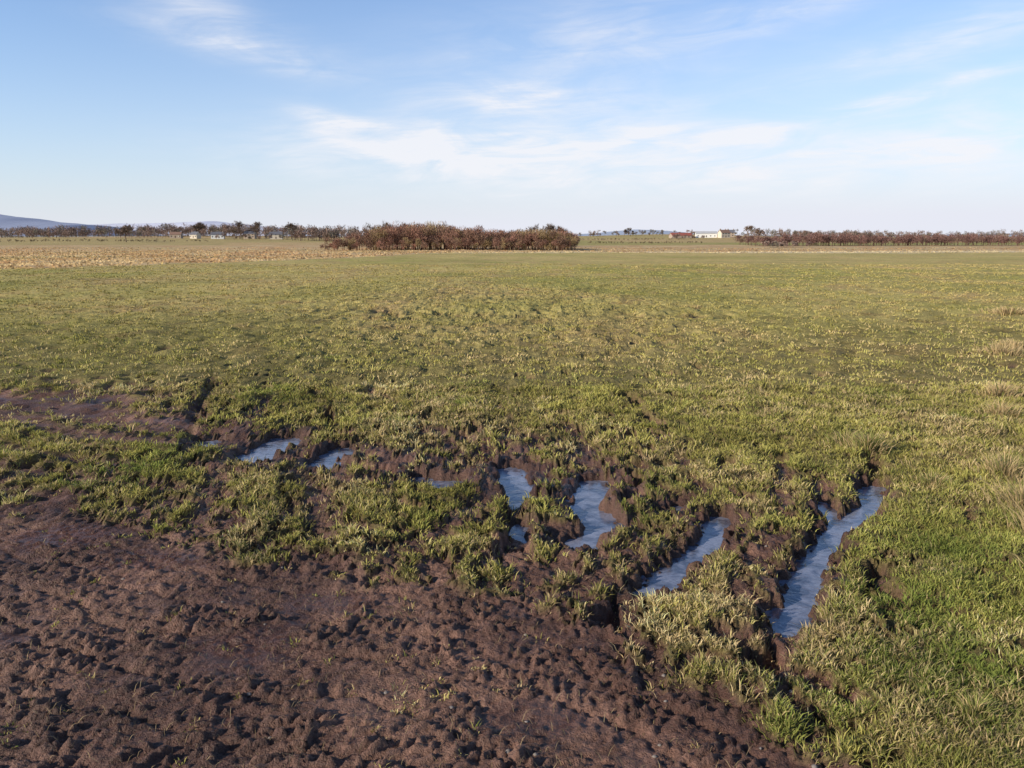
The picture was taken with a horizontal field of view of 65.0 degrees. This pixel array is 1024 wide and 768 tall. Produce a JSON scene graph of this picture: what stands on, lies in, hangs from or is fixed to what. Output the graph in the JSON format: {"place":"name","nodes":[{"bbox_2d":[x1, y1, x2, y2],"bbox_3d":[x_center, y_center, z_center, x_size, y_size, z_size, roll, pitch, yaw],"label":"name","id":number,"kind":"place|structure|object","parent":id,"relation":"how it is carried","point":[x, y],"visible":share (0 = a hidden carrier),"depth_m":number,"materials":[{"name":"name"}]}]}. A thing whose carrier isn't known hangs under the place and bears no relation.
{"place":"outdoors","nodes":[
{"label":"outdoors","id":0,"kind":"place"},
{"bbox_2d":[0,214,162,235],"bbox_3d":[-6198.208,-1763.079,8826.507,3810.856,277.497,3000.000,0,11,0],"label":"hills","id":1,"kind":"structure","parent":0,"point":[7,221],"depth_m":8420.86,"materials":[{"name":"blue"}]},
{"bbox_2d":[88,221,342,235],"bbox_3d":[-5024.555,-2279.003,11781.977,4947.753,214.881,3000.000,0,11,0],"label":"hills","id":2,"kind":"structure","parent":0,"point":[208,223],"depth_m":11169.25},
{"bbox_2d":[0,234,1023,767],"bbox_3d":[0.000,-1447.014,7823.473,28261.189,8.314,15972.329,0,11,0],"label":"ground","id":3,"kind":"structure","parent":0,"point":[58,660],"depth_m":4.65,"materials":[{"name":"green plant"}]},
{"bbox_2d":[115,223,132,241],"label":"bare tree","id":4,"kind":"object","parent":3,"relation":"on","point":[126,229],"visible":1,"depth_m":685.27,"materials":[{"name":"brown plant"}]},
{"bbox_2d":[169,231,182,237],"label":"stone cottage","id":5,"kind":"structure","parent":3,"relation":"on","point":[175,234],"depth_m":886.52,"materials":[{"name":"beige stone"}]},
{"bbox_2d":[189,231,200,238],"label":"white cottage","id":6,"kind":"structure","parent":3,"relation":"on","point":[194,235],"depth_m":872.65,"materials":[{"name":"paint"}]},
{"bbox_2d":[192,221,205,231],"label":"bare tree","id":7,"kind":"object","parent":3,"relation":"on","point":[199,226],"visible":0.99,"depth_m":897.82,"materials":[{"name":"brown plant"}]},
{"bbox_2d":[197,440,220,446],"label":"frozen puddle","id":8,"kind":"object","parent":3,"relation":"on","point":[215,442],"visible":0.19,"depth_m":6.93,"materials":[{"name":"grey ice"}]},
{"bbox_2d":[210,231,224,238],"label":"white cottage","id":9,"kind":"structure","parent":3,"relation":"on","point":[213,234],"depth_m":862.12,"materials":[{"name":"paint"}]},
{"bbox_2d":[228,220,250,238],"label":"bare tree","id":10,"kind":"object","parent":3,"relation":"on","point":[238,224],"visible":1,"depth_m":883.34,"materials":[{"name":"plant"}]},
{"bbox_2d":[243,230,256,238],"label":"stone cottage","id":11,"kind":"structure","parent":3,"relation":"on","point":[253,234],"depth_m":886.58,"materials":[{"name":"stone"}]},
{"bbox_2d":[250,221,262,238],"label":"bare tree","id":12,"kind":"object","parent":3,"relation":"on","point":[256,227],"visible":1,"depth_m":880.66,"materials":[{"name":"brown plant"}]},
{"bbox_2d":[235,437,303,462],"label":"frozen puddle","id":13,"kind":"object","parent":3,"relation":"on","point":[267,449],"visible":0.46,"depth_m":6.70,"materials":[{"name":"ice"}]},
{"bbox_2d":[269,231,282,238],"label":"stone cottage","id":14,"kind":"structure","parent":3,"relation":"on","point":[275,235],"depth_m":861.95,"materials":[{"name":"stone"}]},
{"bbox_2d":[283,221,296,238],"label":"bare tree","id":15,"kind":"object","parent":3,"relation":"on","point":[292,226],"visible":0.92,"depth_m":884.61,"materials":[{"name":"brown plant"}]},
{"bbox_2d":[308,447,353,469],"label":"frozen puddle","id":16,"kind":"object","parent":3,"relation":"on","point":[327,460],"visible":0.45,"depth_m":6.46,"materials":[{"name":"ice"}]},
{"bbox_2d":[0,235,701,243],"bbox_3d":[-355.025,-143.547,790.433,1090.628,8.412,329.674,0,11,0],"label":"distant hedgerows","id":17,"kind":"object","parent":3,"relation":"on","point":[48,240],"visible":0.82,"depth_m":691.50,"materials":[{"name":"brown plant"}]},
{"bbox_2d":[361,220,392,245],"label":"bare tree","id":18,"kind":"object","parent":3,"relation":"on","point":[386,224],"visible":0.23,"depth_m":448.19,"materials":[{"name":"plant"}]},
{"bbox_2d":[411,477,461,488],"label":"frozen puddle","id":19,"kind":"object","parent":3,"relation":"on","point":[438,484],"visible":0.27,"depth_m":5.80,"materials":[{"name":"ice"}]},
{"bbox_2d":[320,220,580,250],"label":"winter woodland","id":20,"kind":"object","parent":3,"relation":"on","point":[431,236],"visible":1,"depth_m":342.87,"materials":[{"name":"brown plant"}]},
{"bbox_2d":[121,501,894,767],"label":"pebbles","id":21,"kind":"object","parent":3,"relation":"on","point":[507,751],"visible":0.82,"depth_m":2.93,"materials":[{"name":"stone"}]},
{"bbox_2d":[0,377,1023,767],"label":"field grass","id":22,"kind":"structure","parent":3,"relation":"on","point":[992,751],"depth_m":5.07,"materials":[{"name":"green plant"}]},
{"bbox_2d":[0,263,1023,388],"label":"field grass","id":23,"kind":"structure","parent":3,"relation":"on","point":[248,362],"depth_m":16.30,"materials":[{"name":"green plant"}]},
{"bbox_2d":[0,247,1023,268],"bbox_3d":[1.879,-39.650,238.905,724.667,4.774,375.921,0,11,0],"label":"rough grass","id":24,"kind":"structure","parent":3,"relation":"on","point":[109,258],"depth_m":167.52,"materials":[{"name":"beige plant"}]},
{"bbox_2d":[0,223,1023,247],"bbox_3d":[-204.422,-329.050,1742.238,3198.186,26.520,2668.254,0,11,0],"label":"distant trees","id":25,"kind":"object","parent":3,"relation":"on","point":[300,232],"visible":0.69,"depth_m":1004.01,"materials":[{"name":"plant"}]},
{"bbox_2d":[0,460,1023,767],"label":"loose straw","id":26,"kind":"object","parent":3,"relation":"on","point":[356,674],"visible":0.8,"depth_m":3.10,"materials":[{"name":"plant"}]},
{"bbox_2d":[497,467,537,509],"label":"frozen puddle","id":27,"kind":"object","parent":3,"relation":"on","point":[515,484],"visible":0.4,"depth_m":5.75,"materials":[{"name":"ice"}]},
{"bbox_2d":[508,525,527,543],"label":"frozen puddle","id":28,"kind":"object","parent":3,"relation":"on","point":[518,532],"visible":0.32,"depth_m":4.82,"materials":[{"name":"ice"}]},
{"bbox_2d":[525,225,547,231],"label":"bare tree","id":29,"kind":"object","parent":3,"relation":"on","point":[533,228],"visible":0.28,"depth_m":460.87,"materials":[{"name":"brown plant"}]},
{"bbox_2d":[544,224,567,233],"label":"bare tree","id":30,"kind":"object","parent":3,"relation":"on","point":[550,227],"visible":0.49,"depth_m":469.69,"materials":[{"name":"brown plant"}]},
{"bbox_2d":[564,480,624,548],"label":"frozen puddle","id":31,"kind":"object","parent":3,"relation":"on","point":[589,498],"visible":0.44,"depth_m":5.13,"materials":[{"name":"ice"}]},
{"bbox_2d":[623,227,633,235],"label":"bare tree","id":32,"kind":"object","parent":3,"relation":"on","point":[626,231],"visible":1,"depth_m":1033.79,"materials":[{"name":"brown plant"}]},
{"bbox_2d":[668,233,692,237],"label":"red roofed barn","id":33,"kind":"structure","parent":3,"relation":"on","point":[670,235],"depth_m":929.93,"materials":[{"name":"stone"}]},
{"bbox_2d":[632,517,730,595],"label":"frozen puddle","id":34,"kind":"object","parent":3,"relation":"on","point":[674,574],"visible":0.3,"depth_m":4.43,"materials":[{"name":"blue ice"}]},
{"bbox_2d":[695,232,716,237],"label":"walls","id":35,"kind":"structure","parent":3,"relation":"on","point":[708,236],"depth_m":939.71,"materials":[{"name":"white paint"}]},
{"bbox_2d":[695,231,716,233],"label":"roof","id":36,"kind":"structure","parent":35,"relation":"on","point":[706,232],"depth_m":940.67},
{"bbox_2d":[717,229,730,237],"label":"farmhouse","id":37,"kind":"object","parent":3,"relation":"on","point":[723,233],"visible":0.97,"depth_m":932.80,"materials":[{"name":"white paint"}]},
{"bbox_2d":[743,226,757,234],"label":"bare tree","id":38,"kind":"object","parent":3,"relation":"on","point":[746,228],"visible":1,"depth_m":882.57,"materials":[{"name":"brown plant"}]},
{"bbox_2d":[765,485,886,637],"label":"frozen puddle","id":39,"kind":"object","parent":3,"relation":"on","point":[804,582],"visible":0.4,"depth_m":4.31,"materials":[{"name":"ice"}]},
{"bbox_2d":[733,232,1023,245],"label":"winter shelterbelt","id":40,"kind":"object","parent":3,"relation":"on","point":[816,239],"visible":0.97,"depth_m":504.37,"materials":[{"name":"brown plant"}]},
{"bbox_2d":[821,305,1023,732],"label":"rush tussocks","id":41,"kind":"object","parent":3,"relation":"on","point":[1011,469],"visible":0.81,"depth_m":5.75,"materials":[{"name":"green plant"}]},
{"bbox_2d":[0,0,1023,234],"label":"sky","id":42,"kind":"structure","parent":0,"point":[577,116],"materials":[{"name":"blue"}]},
{"bbox_2d":[569,229,693,235],"bbox_3d":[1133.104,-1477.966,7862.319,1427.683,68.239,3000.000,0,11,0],"label":"hills","id":43,"kind":"structure","parent":0,"point":[636,230],"depth_m":7014.02,"materials":[{"name":"plant"}]}
]}

